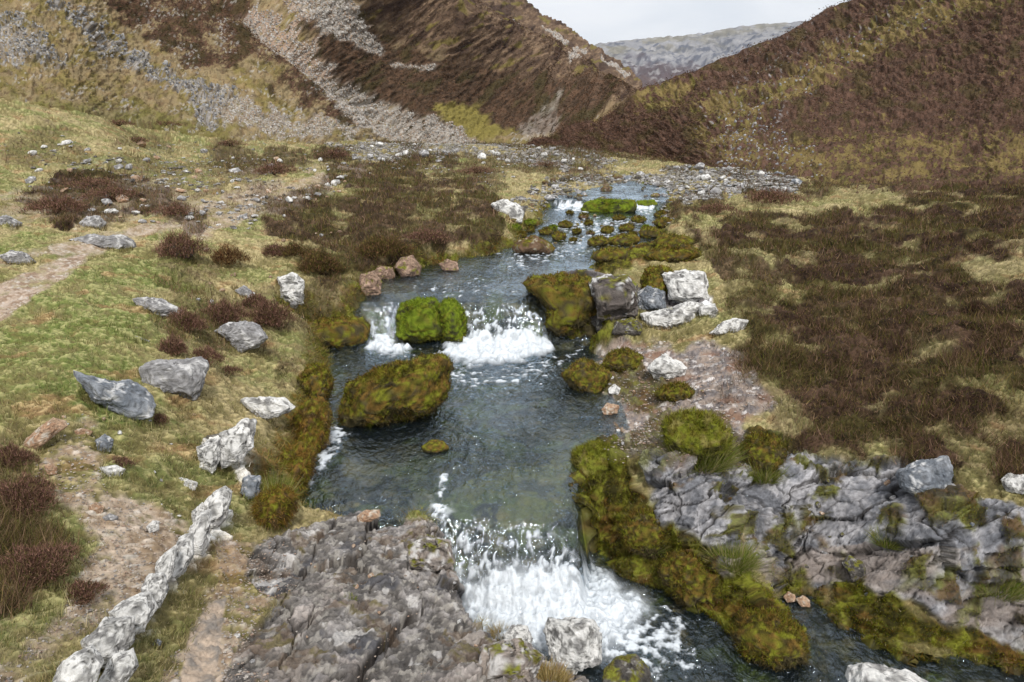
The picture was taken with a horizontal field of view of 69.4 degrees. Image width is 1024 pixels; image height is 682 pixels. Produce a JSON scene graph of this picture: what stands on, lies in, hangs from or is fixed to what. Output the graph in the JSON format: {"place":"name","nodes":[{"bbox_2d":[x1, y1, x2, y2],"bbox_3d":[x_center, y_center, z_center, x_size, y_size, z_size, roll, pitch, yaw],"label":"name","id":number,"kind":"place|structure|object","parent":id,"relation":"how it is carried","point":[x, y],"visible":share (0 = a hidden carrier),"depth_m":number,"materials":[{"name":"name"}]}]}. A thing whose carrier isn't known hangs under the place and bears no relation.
{"place":"outdoors","nodes":[
{"label":"outdoors","id":0,"kind":"place"},
{"bbox_2d":[0,164,366,320],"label":"path","id":1,"kind":"structure","parent":0,"point":[41,278],"depth_m":12.12,"materials":[{"name":"soil"}]},
{"bbox_2d":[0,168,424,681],"bbox_3d":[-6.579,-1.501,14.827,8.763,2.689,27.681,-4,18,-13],"label":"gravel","id":2,"kind":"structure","parent":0,"point":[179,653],"depth_m":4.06,"materials":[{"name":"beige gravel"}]},
{"bbox_2d":[0,0,642,144],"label":"hillside","id":3,"kind":"structure","parent":0,"point":[529,16],"depth_m":47.89,"materials":[{"name":"brown plant"}]},
{"bbox_2d":[0,0,236,130],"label":"scree","id":4,"kind":"structure","parent":3,"relation":"on","point":[111,56],"depth_m":32.30,"materials":[{"name":"stone"}]},
{"bbox_2d":[1,0,636,143],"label":"heather","id":5,"kind":"object","parent":3,"relation":"on","point":[606,76],"visible":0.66,"depth_m":69.23,"materials":[{"name":"brown plant"}]},
{"bbox_2d":[218,0,630,143],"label":"scree","id":6,"kind":"structure","parent":3,"relation":"on","point":[554,34],"depth_m":51.00,"materials":[{"name":"stone"}]},
{"bbox_2d":[0,96,1023,681],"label":"ground","id":7,"kind":"structure","parent":0,"point":[204,654],"depth_m":8.79,"materials":[{"name":"green plant"}]},
{"bbox_2d":[0,250,35,263],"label":"boulder","id":8,"kind":"object","parent":7,"relation":"on","point":[15,256],"visible":0.82,"depth_m":9.39,"materials":[{"name":"stone"}]},
{"bbox_2d":[0,441,46,469],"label":"heather bush","id":9,"kind":"object","parent":7,"relation":"on","point":[9,450],"visible":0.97,"depth_m":4.49,"materials":[{"name":"plant"}]},
{"bbox_2d":[0,469,77,520],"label":"heather bush","id":10,"kind":"object","parent":7,"relation":"on","point":[35,491],"visible":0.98,"depth_m":4.00,"materials":[{"name":"brown plant"}]},
{"bbox_2d":[0,539,85,593],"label":"heather bush","id":11,"kind":"object","parent":7,"relation":"on","point":[46,557],"visible":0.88,"depth_m":3.45,"materials":[{"name":"brown plant"}]},
{"bbox_2d":[23,417,67,450],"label":"boulder","id":12,"kind":"object","parent":7,"relation":"on","point":[43,434],"visible":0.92,"depth_m":4.79,"materials":[{"name":"stone"}]},
{"bbox_2d":[12,193,92,214],"bbox_3d":[-8.180,-2.453,13.195,1.317,0.362,1.390,-16,24,-42],"label":"heather bush","id":13,"kind":"object","parent":7,"relation":"on","point":[65,201],"visible":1,"depth_m":13.17,"materials":[{"name":"brown plant"}]},
{"bbox_2d":[61,576,111,605],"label":"heather bush","id":14,"kind":"object","parent":7,"relation":"on","point":[85,589],"visible":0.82,"depth_m":3.49,"materials":[{"name":"plant"}]},
{"bbox_2d":[51,176,133,189],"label":"heather bush","id":15,"kind":"object","parent":7,"relation":"on","point":[93,183],"visible":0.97,"depth_m":17.25,"materials":[{"name":"plant"}]},
{"bbox_2d":[79,216,105,228],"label":"boulder","id":16,"kind":"object","parent":7,"relation":"on","point":[93,221],"visible":0.83,"depth_m":12.14,"materials":[{"name":"stone"}]},
{"bbox_2d":[68,234,135,248],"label":"boulder","id":17,"kind":"object","parent":7,"relation":"on","point":[119,241],"visible":0.83,"depth_m":10.92,"materials":[{"name":"stone"}]},
{"bbox_2d":[73,370,155,420],"bbox_3d":[-3.093,0.415,5.786,0.523,0.462,0.344,-10,20,-29],"label":"boulder","id":18,"kind":"object","parent":7,"relation":"on","point":[128,398],"visible":1,"depth_m":5.72,"materials":[{"name":"stone"}]},
{"bbox_2d":[77,185,153,199],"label":"heather bush","id":19,"kind":"object","parent":7,"relation":"on","point":[114,191],"visible":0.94,"depth_m":15.51,"materials":[{"name":"plant"}]},
{"bbox_2d":[52,486,234,681],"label":"rock ridge","id":20,"kind":"object","parent":7,"relation":"on","point":[106,644],"visible":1,"depth_m":3.40,"materials":[{"name":"stone"}]},
{"bbox_2d":[132,297,178,317],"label":"boulder","id":21,"kind":"object","parent":7,"relation":"on","point":[154,304],"visible":0.81,"depth_m":8.40,"materials":[{"name":"stone"}]},
{"bbox_2d":[154,333,190,356],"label":"heather bush","id":22,"kind":"object","parent":7,"relation":"on","point":[173,345],"visible":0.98,"depth_m":7.27,"materials":[{"name":"plant"}]},
{"bbox_2d":[138,356,208,400],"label":"boulder","id":23,"kind":"object","parent":7,"relation":"on","point":[185,377],"visible":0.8,"depth_m":6.61,"materials":[{"name":"stone"}]},
{"bbox_2d":[149,202,199,216],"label":"heather bush","id":24,"kind":"object","parent":7,"relation":"on","point":[170,209],"visible":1,"depth_m":13.83,"materials":[{"name":"plant"}]},
{"bbox_2d":[152,228,219,258],"bbox_3d":[-4.953,-1.466,11.019,1.152,0.470,0.728,0,17,0],"label":"heather bush","id":25,"kind":"object","parent":7,"relation":"on","point":[185,241],"visible":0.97,"depth_m":10.98,"materials":[{"name":"brown plant"}]},
{"bbox_2d":[161,305,212,334],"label":"heather bush","id":26,"kind":"object","parent":7,"relation":"on","point":[190,320],"visible":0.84,"depth_m":8.33,"materials":[{"name":"plant"}]},
{"bbox_2d":[196,437,220,474],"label":"boulder","id":27,"kind":"object","parent":7,"relation":"on","point":[208,453],"visible":0.98,"depth_m":5.71,"materials":[{"name":"stone"}]},
{"bbox_2d":[187,345,229,365],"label":"heather bush","id":28,"kind":"object","parent":7,"relation":"on","point":[207,352],"visible":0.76,"depth_m":7.53,"materials":[{"name":"plant"}]},
{"bbox_2d":[196,296,250,325],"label":"heather bush","id":29,"kind":"object","parent":7,"relation":"on","point":[224,310],"visible":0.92,"depth_m":9.37,"materials":[{"name":"brown plant"}]},
{"bbox_2d":[209,242,256,266],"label":"heather bush","id":30,"kind":"object","parent":7,"relation":"on","point":[228,255],"visible":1,"depth_m":11.61,"materials":[{"name":"plant"}]},
{"bbox_2d":[218,418,256,468],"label":"boulder","id":31,"kind":"object","parent":7,"relation":"on","point":[236,443],"visible":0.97,"depth_m":5.83,"materials":[{"name":"stone"}]},
{"bbox_2d":[214,320,267,352],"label":"boulder","id":32,"kind":"object","parent":7,"relation":"on","point":[244,336],"visible":0.98,"depth_m":9.00,"materials":[{"name":"stone"}]},
{"bbox_2d":[240,475,260,499],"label":"stone","id":33,"kind":"object","parent":7,"relation":"on","point":[251,485],"visible":0.9,"depth_m":5.67,"materials":[{"name":"stone"}]},
{"bbox_2d":[240,396,295,419],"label":"boulder","id":34,"kind":"object","parent":7,"relation":"on","point":[269,407],"visible":0.91,"depth_m":7.49,"materials":[{"name":"stone"}]},
{"bbox_2d":[246,296,301,331],"bbox_3d":[-3.289,-0.427,10.117,0.815,0.464,0.657,-10,20,-29],"label":"heather bush","id":35,"kind":"object","parent":7,"relation":"on","point":[268,313],"visible":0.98,"depth_m":10.03,"materials":[{"name":"brown plant"}]},
{"bbox_2d":[246,478,301,532],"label":"mossy rock","id":36,"kind":"object","parent":7,"relation":"on","point":[275,506],"visible":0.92,"depth_m":5.49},
{"bbox_2d":[246,160,304,175],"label":"heather bush","id":37,"kind":"object","parent":7,"relation":"on","point":[278,168],"visible":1,"depth_m":20.44,"materials":[{"name":"plant"}]},
{"bbox_2d":[245,469,314,505],"bbox_3d":[-1.869,1.175,5.792,0.662,0.322,0.637,0,17,0],"label":"grass tuft","id":38,"kind":"object","parent":7,"relation":"on","point":[268,484],"visible":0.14,"depth_m":5.86,"materials":[{"name":"plant"}]},
{"bbox_2d":[277,272,304,304],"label":"boulder","id":39,"kind":"object","parent":7,"relation":"on","point":[289,283],"visible":0.88,"depth_m":11.40,"materials":[{"name":"stone"}]},
{"bbox_2d":[279,239,314,256],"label":"heather bush","id":40,"kind":"object","parent":7,"relation":"on","point":[294,249],"visible":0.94,"depth_m":12.54,"materials":[{"name":"plant"}]},
{"bbox_2d":[293,245,348,276],"bbox_3d":[-3.150,-1.338,12.170,1.021,0.487,0.748,7,18,20],"label":"heather bush","id":41,"kind":"object","parent":7,"relation":"on","point":[318,260],"visible":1,"depth_m":12.12,"materials":[{"name":"brown plant"}]},
{"bbox_2d":[358,270,381,298],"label":"boulder","id":42,"kind":"object","parent":7,"relation":"on","point":[372,281],"visible":0.85,"depth_m":11.75,"materials":[{"name":"stone"}]},
{"bbox_2d":[346,232,421,259],"bbox_3d":[-2.271,-1.703,12.922,1.562,0.468,1.176,12,21,34],"label":"heather bush","id":43,"kind":"object","parent":7,"relation":"on","point":[383,246],"visible":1,"depth_m":12.80,"materials":[{"name":"brown plant"}]},
{"bbox_2d":[0,132,802,228],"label":"scree","id":44,"kind":"structure","parent":7,"relation":"on","point":[687,181],"depth_m":22.05,"materials":[{"name":"stone"}]},
{"bbox_2d":[252,196,551,628],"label":"bank grass","id":45,"kind":"structure","parent":7,"relation":"on","point":[305,395],"depth_m":10.53,"materials":[{"name":"green plant"}]},
{"bbox_2d":[224,511,588,681],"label":"rock ledge","id":46,"kind":"object","parent":7,"relation":"on","point":[344,640],"visible":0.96,"depth_m":4.55,"materials":[{"name":"stone"}]},
{"bbox_2d":[535,656,582,681],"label":"grass tuft","id":47,"kind":"object","parent":46,"relation":"on","point":[544,673],"visible":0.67,"depth_m":4.28,"materials":[{"name":"plant"}]},
{"bbox_2d":[399,226,458,243],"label":"heather bush","id":48,"kind":"object","parent":7,"relation":"on","point":[432,234],"visible":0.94,"depth_m":13.65,"materials":[{"name":"plant"}]},
{"bbox_2d":[348,142,598,169],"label":"stones","id":49,"kind":"object","parent":7,"relation":"on","point":[425,153],"visible":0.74,"depth_m":33.54,"materials":[{"name":"stone"}]},
{"bbox_2d":[491,199,524,222],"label":"boulder","id":50,"kind":"object","parent":7,"relation":"on","point":[515,210],"visible":0.69,"depth_m":16.53,"materials":[{"name":"stone"}]},
{"bbox_2d":[0,115,1023,620],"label":"heather","id":51,"kind":"object","parent":7,"relation":"on","point":[12,529],"visible":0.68,"depth_m":10.97,"materials":[{"name":"brown plant"}]},
{"bbox_2d":[503,624,532,643],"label":"boulder","id":52,"kind":"object","parent":7,"relation":"on","point":[513,631],"visible":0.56,"depth_m":6.20,"materials":[{"name":"stone"}]},
{"bbox_2d":[590,245,628,262],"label":"mossy rock","id":53,"kind":"object","parent":7,"relation":"on","point":[608,254],"visible":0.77,"depth_m":13.11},
{"bbox_2d":[589,274,638,320],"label":"boulder","id":54,"kind":"object","parent":7,"relation":"on","point":[615,297],"visible":0.94,"depth_m":10.90,"materials":[{"name":"stone"}]},
{"bbox_2d":[602,653,651,681],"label":"boulder","id":55,"kind":"object","parent":7,"relation":"on","point":[629,668],"visible":1,"depth_m":5.70,"materials":[{"name":"stone"}]},
{"bbox_2d":[616,506,667,559],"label":"mossy rock","id":56,"kind":"object","parent":7,"relation":"on","point":[637,527],"visible":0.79,"depth_m":7.05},
{"bbox_2d":[640,308,695,328],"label":"boulder","id":57,"kind":"object","parent":7,"relation":"on","point":[666,317],"visible":0.77,"depth_m":10.89,"materials":[{"name":"stone"}]},
{"bbox_2d":[643,242,702,263],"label":"mossy rock","id":58,"kind":"object","parent":7,"relation":"on","point":[675,253],"visible":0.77,"depth_m":12.82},
{"bbox_2d":[653,232,694,246],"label":"mossy rock","id":59,"kind":"object","parent":7,"relation":"on","point":[663,238],"visible":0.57,"depth_m":13.34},
{"bbox_2d":[692,201,744,214],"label":"heather bush","id":60,"kind":"object","parent":7,"relation":"on","point":[720,208],"visible":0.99,"depth_m":16.33,"materials":[{"name":"plant"}]},
{"bbox_2d":[709,318,748,335],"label":"boulder","id":61,"kind":"object","parent":7,"relation":"on","point":[734,324],"visible":0.86,"depth_m":10.11,"materials":[{"name":"stone"}]},
{"bbox_2d":[739,187,813,204],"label":"heather bush","id":62,"kind":"object","parent":7,"relation":"on","point":[776,195],"visible":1,"depth_m":17.16,"materials":[{"name":"plant"}]},
{"bbox_2d":[638,429,1023,651],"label":"rock shelf","id":63,"kind":"object","parent":7,"relation":"on","point":[851,511],"visible":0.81,"depth_m":6.84,"materials":[{"name":"stone"}]},
{"bbox_2d":[656,407,738,465],"bbox_3d":[1.862,0.930,7.395,0.834,0.656,0.638,0,17,0],"label":"mossy rock","id":64,"kind":"object","parent":63,"relation":"on","point":[684,429],"visible":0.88,"depth_m":7.24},
{"bbox_2d":[702,535,770,577],"bbox_3d":[2.030,1.936,6.700,0.734,0.318,0.740,0,17,0],"label":"grass tuft","id":65,"kind":"object","parent":63,"relation":"on","point":[751,560],"visible":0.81,"depth_m":6.67,"materials":[{"name":"green plant"}]},
{"bbox_2d":[741,456,792,485],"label":"grass tuft","id":66,"kind":"object","parent":63,"relation":"on","point":[762,477],"visible":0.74,"depth_m":7.28,"materials":[{"name":"plant"}]},
{"bbox_2d":[841,555,865,581],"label":"boulder","id":67,"kind":"object","parent":63,"relation":"on","point":[854,567],"visible":1,"depth_m":6.67,"materials":[{"name":"stone"}]},
{"bbox_2d":[864,523,906,551],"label":"grass tuft","id":68,"kind":"object","parent":63,"relation":"on","point":[887,544],"visible":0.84,"depth_m":6.58,"materials":[{"name":"plant"}]},
{"bbox_2d":[895,455,953,496],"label":"boulder","id":69,"kind":"object","parent":63,"relation":"on","point":[918,476],"visible":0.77,"depth_m":6.59,"materials":[{"name":"stone"}]},
{"bbox_2d":[968,577,1023,607],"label":"grass tuft","id":70,"kind":"object","parent":63,"relation":"on","point":[1011,587],"visible":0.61,"depth_m":6.10,"materials":[{"name":"plant"}]},
{"bbox_2d":[1001,473,1023,494],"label":"boulder","id":71,"kind":"object","parent":7,"relation":"on","point":[1013,486],"visible":0.99,"depth_m":6.35,"materials":[{"name":"stone"}]},
{"bbox_2d":[300,181,1023,681],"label":"stream water","id":72,"kind":"structure","parent":0,"point":[610,611],"depth_m":7.73,"materials":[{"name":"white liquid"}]},
{"bbox_2d":[202,433,290,487],"bbox_3d":[-2.274,1.216,6.545,0.574,1.212,1.392,0,17,0],"label":"rock outcrop","id":73,"kind":"object","parent":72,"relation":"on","point":[243,465],"visible":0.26,"depth_m":6.34,"materials":[{"name":"stone"}]},
{"bbox_2d":[279,437,319,500],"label":"mossy rock","id":74,"kind":"object","parent":72,"relation":"on","point":[300,456],"visible":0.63,"depth_m":7.06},
{"bbox_2d":[289,391,334,452],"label":"mossy rock","id":75,"kind":"object","parent":72,"relation":"on","point":[312,417],"visible":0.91,"depth_m":7.82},
{"bbox_2d":[295,361,335,402],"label":"mossy rock","id":76,"kind":"object","parent":72,"relation":"on","point":[316,378],"visible":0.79,"depth_m":8.99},
{"bbox_2d":[306,314,370,351],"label":"mossy rock","id":77,"kind":"object","parent":72,"relation":"on","point":[344,332],"visible":0.63,"depth_m":11.24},
{"bbox_2d":[335,350,454,433],"bbox_3d":[-1.384,0.596,8.871,1.490,1.056,1.223,0,17,0],"label":"mossy rock","id":78,"kind":"object","parent":72,"relation":"on","point":[397,391],"visible":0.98,"depth_m":8.50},
{"bbox_2d":[394,255,421,277],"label":"boulder","id":79,"kind":"object","parent":72,"relation":"on","point":[409,266],"visible":0.98,"depth_m":12.71,"materials":[{"name":"stone"}]},
{"bbox_2d":[392,295,441,344],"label":"mossy rock","id":80,"kind":"object","parent":72,"relation":"on","point":[417,320],"visible":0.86,"depth_m":11.34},
{"bbox_2d":[421,439,449,453],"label":"mossy rock","id":81,"kind":"object","parent":72,"relation":"on","point":[434,446],"visible":0.99,"depth_m":7.92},
{"bbox_2d":[438,297,468,343],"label":"mossy rock","id":82,"kind":"object","parent":72,"relation":"on","point":[453,319],"visible":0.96,"depth_m":11.31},
{"bbox_2d":[512,234,554,256],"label":"boulder","id":83,"kind":"object","parent":72,"relation":"in","point":[534,244],"visible":0.91,"depth_m":14.35,"materials":[{"name":"stone"}]},
{"bbox_2d":[522,270,596,342],"bbox_3d":[0.837,-0.502,11.662,1.445,1.252,1.368,0,17,0],"label":"mossy rock","id":84,"kind":"object","parent":72,"relation":"on","point":[567,301],"visible":0.81,"depth_m":11.16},
{"bbox_2d":[543,616,601,674],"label":"boulder","id":85,"kind":"object","parent":72,"relation":"in","point":[574,643],"visible":0.94,"depth_m":5.89,"materials":[{"name":"stone"}]},
{"bbox_2d":[511,171,659,221],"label":"stones","id":86,"kind":"object","parent":72,"relation":"on","point":[605,187],"visible":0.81,"depth_m":21.11,"materials":[{"name":"stone"}]},
{"bbox_2d":[560,356,611,395],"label":"mossy rock","id":87,"kind":"object","parent":72,"relation":"on","point":[583,375],"visible":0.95,"depth_m":9.57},
{"bbox_2d":[568,438,616,486],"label":"mossy rock","id":88,"kind":"object","parent":72,"relation":"on","point":[589,459],"visible":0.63,"depth_m":7.64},
{"bbox_2d":[580,198,637,215],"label":"mossy rock","id":89,"kind":"object","parent":72,"relation":"in","point":[613,206],"visible":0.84,"depth_m":18.47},
{"bbox_2d":[607,233,640,246],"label":"mossy rock","id":90,"kind":"object","parent":72,"relation":"in","point":[624,239],"visible":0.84,"depth_m":15.02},
{"bbox_2d":[246,181,1023,680],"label":"moss","id":91,"kind":"object","parent":72,"relation":"on","point":[794,553],"visible":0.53,"depth_m":6.60,"materials":[{"name":"green plant"}]},
{"bbox_2d":[558,269,714,316],"bbox_3d":[1.782,-0.618,11.720,3.096,0.866,1.226,12,21,35],"label":"rock outcrop","id":92,"kind":"object","parent":72,"relation":"on","point":[669,303],"visible":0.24,"depth_m":11.56,"materials":[{"name":"stone"}]},
{"bbox_2d":[637,285,666,310],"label":"boulder","id":93,"kind":"object","parent":92,"relation":"on","point":[650,298],"visible":0.83,"depth_m":11.25,"materials":[{"name":"stone"}]},
{"bbox_2d":[638,264,673,294],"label":"mossy rock","id":94,"kind":"object","parent":92,"relation":"on","point":[652,276],"visible":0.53,"depth_m":11.39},
{"bbox_2d":[662,269,708,302],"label":"boulder","id":95,"kind":"object","parent":92,"relation":"on","point":[684,285],"visible":0.91,"depth_m":11.17,"materials":[{"name":"stone"}]},
{"bbox_2d":[638,225,661,240],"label":"mossy rock","id":96,"kind":"object","parent":72,"relation":"on","point":[650,232],"visible":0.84,"depth_m":15.62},
{"bbox_2d":[654,548,721,608],"bbox_3d":[1.639,2.175,6.817,0.650,0.621,0.653,0,17,0],"label":"mossy rock","id":97,"kind":"object","parent":72,"relation":"on","point":[690,580],"visible":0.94,"depth_m":6.67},
{"bbox_2d":[726,606,811,673],"bbox_3d":[2.113,2.454,6.102,0.720,0.556,0.559,8,19,24],"label":"mossy rock","id":98,"kind":"object","parent":72,"relation":"on","point":[772,638],"visible":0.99,"depth_m":5.96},
{"bbox_2d":[843,662,927,681],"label":"boulder","id":99,"kind":"object","parent":72,"relation":"on","point":[865,672],"visible":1,"depth_m":5.69,"materials":[{"name":"stone"}]},
{"bbox_2d":[593,335,777,472],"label":"gravel bank","id":100,"kind":"structure","parent":0,"point":[705,357],"depth_m":8.97,"materials":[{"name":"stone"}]},
{"bbox_2d":[601,346,644,373],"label":"mossy rock","id":101,"kind":"object","parent":100,"relation":"on","point":[620,360],"visible":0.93,"depth_m":9.99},
{"bbox_2d":[612,317,641,335],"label":"boulder","id":102,"kind":"object","parent":100,"relation":"on","point":[629,326],"visible":0.99,"depth_m":10.84,"materials":[{"name":"stone"}]},
{"bbox_2d":[647,353,686,378],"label":"boulder","id":103,"kind":"object","parent":100,"relation":"on","point":[665,365],"visible":0.97,"depth_m":9.50,"materials":[{"name":"stone"}]},
{"bbox_2d":[653,378,694,403],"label":"mossy rock","id":104,"kind":"object","parent":100,"relation":"on","point":[675,391],"visible":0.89,"depth_m":8.92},
{"bbox_2d":[648,434,750,476],"bbox_3d":[1.896,1.141,7.439,1.174,0.596,1.114,0,17,0],"label":"grass tuft","id":105,"kind":"object","parent":100,"relation":"on","point":[725,462],"visible":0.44,"depth_m":7.21,"materials":[{"name":"green plant"}]},
{"bbox_2d":[739,429,789,475],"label":"mossy rock","id":106,"kind":"object","parent":100,"relation":"on","point":[767,449],"visible":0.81,"depth_m":7.36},
{"bbox_2d":[527,0,847,44],"label":"sky","id":107,"kind":"structure","parent":0,"point":[597,21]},
{"bbox_2d":[594,21,803,87],"bbox_3d":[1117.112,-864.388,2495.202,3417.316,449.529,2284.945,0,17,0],"label":"mountain","id":108,"kind":"structure","parent":0,"point":[659,60],"depth_m":2248.41,"materials":[{"name":"grey stone"}]},
{"bbox_2d":[532,0,1023,193],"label":"hillside","id":109,"kind":"structure","parent":0,"point":[933,10],"depth_m":38.30,"materials":[{"name":"brown plant"}]},
{"bbox_2d":[518,0,1023,192],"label":"heather","id":110,"kind":"object","parent":109,"relation":"on","point":[551,136],"visible":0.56,"depth_m":41.14,"materials":[{"name":"brown plant"}]},
{"bbox_2d":[715,8,954,176],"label":"scree","id":111,"kind":"structure","parent":109,"relation":"on","point":[755,122],"depth_m":33.76,"materials":[{"name":"stone"}]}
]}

